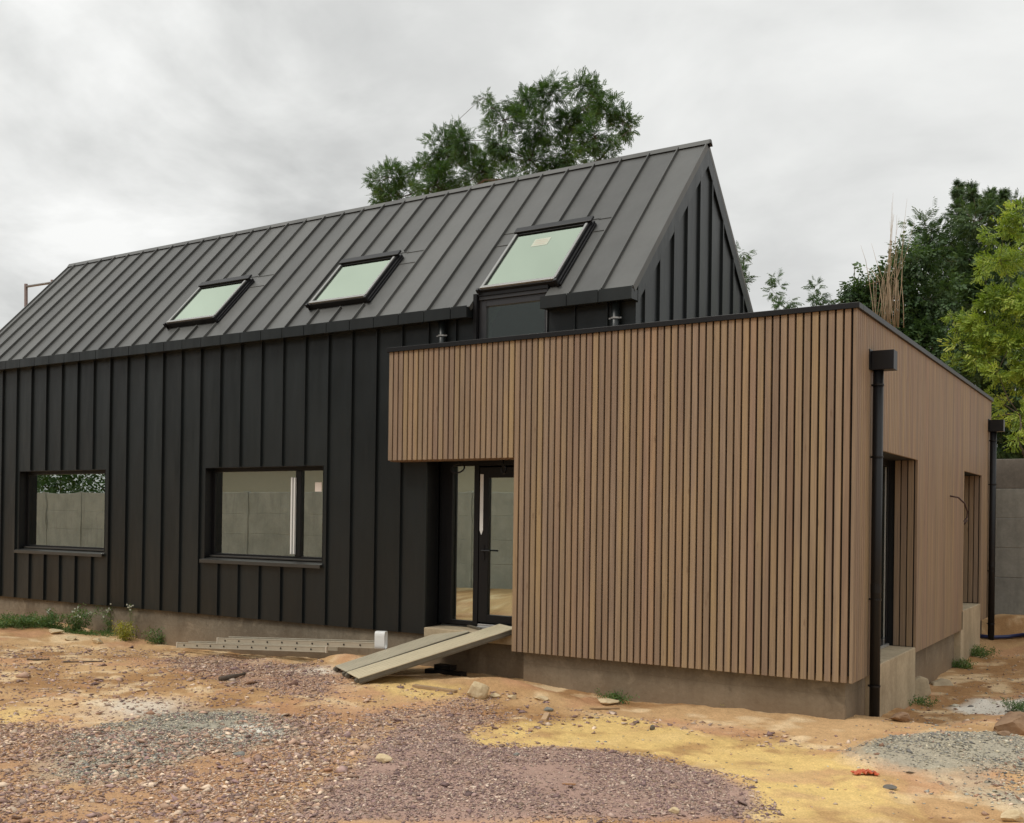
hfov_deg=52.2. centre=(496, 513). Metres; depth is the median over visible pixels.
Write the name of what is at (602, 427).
house
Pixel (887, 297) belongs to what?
cane clump
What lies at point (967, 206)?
laurel tree
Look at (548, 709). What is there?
stone
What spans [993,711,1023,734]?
rock
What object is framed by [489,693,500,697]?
stone
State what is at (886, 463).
side door
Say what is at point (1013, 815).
stone
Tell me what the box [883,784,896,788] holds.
stone
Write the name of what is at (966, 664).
weed plant
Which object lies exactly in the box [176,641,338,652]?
ladder
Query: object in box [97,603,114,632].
weed plant
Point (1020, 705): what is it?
weed plant
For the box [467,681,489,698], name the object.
stone
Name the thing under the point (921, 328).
ivy clad tree
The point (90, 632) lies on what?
ground cover
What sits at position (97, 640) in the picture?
stone
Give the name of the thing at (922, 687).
broken block
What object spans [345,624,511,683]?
ramp board
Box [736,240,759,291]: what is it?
robinia tree
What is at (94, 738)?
gravel
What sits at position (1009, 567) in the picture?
concrete fence
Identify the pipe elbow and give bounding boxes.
[374,631,387,649]
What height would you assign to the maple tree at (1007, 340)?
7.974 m
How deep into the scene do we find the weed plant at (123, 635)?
16.39 m
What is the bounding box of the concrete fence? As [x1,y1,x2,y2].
[995,459,1023,614]
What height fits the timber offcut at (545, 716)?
0.039 m
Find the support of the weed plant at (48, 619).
on the ground at (808, 768)
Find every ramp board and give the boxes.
[333,625,481,675]
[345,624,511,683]
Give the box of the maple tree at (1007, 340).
[937,197,1023,456]
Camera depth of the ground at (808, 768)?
9.40 m
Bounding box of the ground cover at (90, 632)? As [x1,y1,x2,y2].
[0,621,118,637]
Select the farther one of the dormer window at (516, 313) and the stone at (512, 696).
the dormer window at (516, 313)
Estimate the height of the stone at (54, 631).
0.080 m
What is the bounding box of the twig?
[64,661,105,662]
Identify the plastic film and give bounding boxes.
[851,769,879,775]
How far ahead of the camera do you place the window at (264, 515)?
15.30 m
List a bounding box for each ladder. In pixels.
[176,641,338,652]
[216,636,387,647]
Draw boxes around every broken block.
[915,676,930,698]
[931,678,953,685]
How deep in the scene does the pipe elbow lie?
13.18 m
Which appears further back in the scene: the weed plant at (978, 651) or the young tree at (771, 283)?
the young tree at (771, 283)
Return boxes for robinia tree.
[361,67,643,204]
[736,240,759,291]
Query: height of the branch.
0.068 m
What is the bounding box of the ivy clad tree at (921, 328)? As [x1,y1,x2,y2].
[830,231,980,387]
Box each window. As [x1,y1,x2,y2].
[14,470,104,556]
[199,466,322,568]
[479,288,546,338]
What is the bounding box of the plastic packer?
[425,663,466,675]
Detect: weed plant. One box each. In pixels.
[0,611,36,627]
[2,612,63,627]
[25,612,68,627]
[41,603,101,630]
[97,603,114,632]
[111,620,138,640]
[126,604,134,638]
[141,626,165,643]
[595,688,639,704]
[908,694,939,706]
[952,657,977,669]
[970,644,999,657]
[1000,697,1023,711]
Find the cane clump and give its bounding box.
[861,203,914,327]
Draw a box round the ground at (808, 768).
[0,614,1023,822]
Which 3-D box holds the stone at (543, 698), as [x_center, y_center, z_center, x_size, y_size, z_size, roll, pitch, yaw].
[0.489,2.010,11.353,0.161,0.046,0.110,1,0,9]
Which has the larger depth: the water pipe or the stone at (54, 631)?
the water pipe
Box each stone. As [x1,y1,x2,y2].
[49,629,62,633]
[64,636,76,639]
[92,638,102,643]
[233,751,244,755]
[375,753,392,762]
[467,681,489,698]
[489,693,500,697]
[508,695,516,698]
[534,696,548,700]
[544,707,553,711]
[598,698,619,704]
[668,807,678,813]
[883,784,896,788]
[1001,809,1023,821]
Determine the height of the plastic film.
0.041 m
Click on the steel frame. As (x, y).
(26, 286)
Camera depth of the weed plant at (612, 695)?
11.75 m
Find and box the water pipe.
[980,633,1023,638]
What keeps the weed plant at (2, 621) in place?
on the ground at (808, 768)
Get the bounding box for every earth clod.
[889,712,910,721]
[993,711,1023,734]
[996,731,1009,735]
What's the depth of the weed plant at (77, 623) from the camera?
16.96 m
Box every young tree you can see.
[761,270,803,309]
[801,276,838,305]
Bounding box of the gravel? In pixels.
[0,643,1023,822]
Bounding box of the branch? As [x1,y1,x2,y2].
[218,672,245,680]
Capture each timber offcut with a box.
[541,712,549,721]
[589,707,619,709]
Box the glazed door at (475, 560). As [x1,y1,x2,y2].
[437,460,513,628]
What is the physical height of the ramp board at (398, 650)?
0.530 m
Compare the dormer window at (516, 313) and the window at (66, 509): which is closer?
the dormer window at (516, 313)
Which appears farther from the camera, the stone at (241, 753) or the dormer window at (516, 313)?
the dormer window at (516, 313)
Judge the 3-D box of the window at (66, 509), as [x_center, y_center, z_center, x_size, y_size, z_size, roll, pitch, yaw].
[-7.395,-0.013,17.821,2.430,1.436,0.262,1,0,33]
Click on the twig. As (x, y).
(78, 661)
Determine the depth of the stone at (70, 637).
15.96 m
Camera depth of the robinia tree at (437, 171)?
33.20 m
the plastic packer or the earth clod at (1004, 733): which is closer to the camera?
the earth clod at (1004, 733)
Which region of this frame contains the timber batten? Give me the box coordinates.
[412,684,457,692]
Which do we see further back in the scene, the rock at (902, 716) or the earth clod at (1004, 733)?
the rock at (902, 716)
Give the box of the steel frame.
[24,280,52,306]
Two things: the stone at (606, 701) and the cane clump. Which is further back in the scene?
the cane clump
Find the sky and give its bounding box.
[0,0,1023,444]
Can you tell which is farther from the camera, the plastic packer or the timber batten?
the plastic packer
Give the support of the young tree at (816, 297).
on the ground at (808, 768)
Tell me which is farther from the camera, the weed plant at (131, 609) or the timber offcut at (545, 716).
the weed plant at (131, 609)
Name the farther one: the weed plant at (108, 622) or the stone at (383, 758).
the weed plant at (108, 622)
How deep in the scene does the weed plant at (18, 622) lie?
16.64 m
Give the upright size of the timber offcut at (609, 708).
0.055 m
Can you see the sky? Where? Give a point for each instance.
(126, 126)
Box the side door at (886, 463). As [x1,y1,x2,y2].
[880,459,889,648]
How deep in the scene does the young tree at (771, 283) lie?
22.66 m
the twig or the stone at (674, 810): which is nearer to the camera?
the stone at (674, 810)
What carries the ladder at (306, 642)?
on the ladder at (206, 644)
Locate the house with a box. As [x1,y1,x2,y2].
[0,139,1004,719]
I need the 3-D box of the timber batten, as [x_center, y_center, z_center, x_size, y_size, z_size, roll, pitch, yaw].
[-0.697,1.970,11.735,0.641,0.041,0.060,1,0,39]
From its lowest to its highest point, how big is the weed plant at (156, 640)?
0.342 m
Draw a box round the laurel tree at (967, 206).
[898,177,1023,458]
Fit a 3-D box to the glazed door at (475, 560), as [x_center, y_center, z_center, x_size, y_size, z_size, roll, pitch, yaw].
[-0.051,0.392,13.322,1.713,2.170,0.146,1,0,33]
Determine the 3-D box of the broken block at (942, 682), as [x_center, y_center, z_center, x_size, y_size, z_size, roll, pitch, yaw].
[6.034,2.300,14.170,0.288,0.104,0.177,1,0,-1]
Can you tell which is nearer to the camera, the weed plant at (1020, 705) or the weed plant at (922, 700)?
the weed plant at (1020, 705)

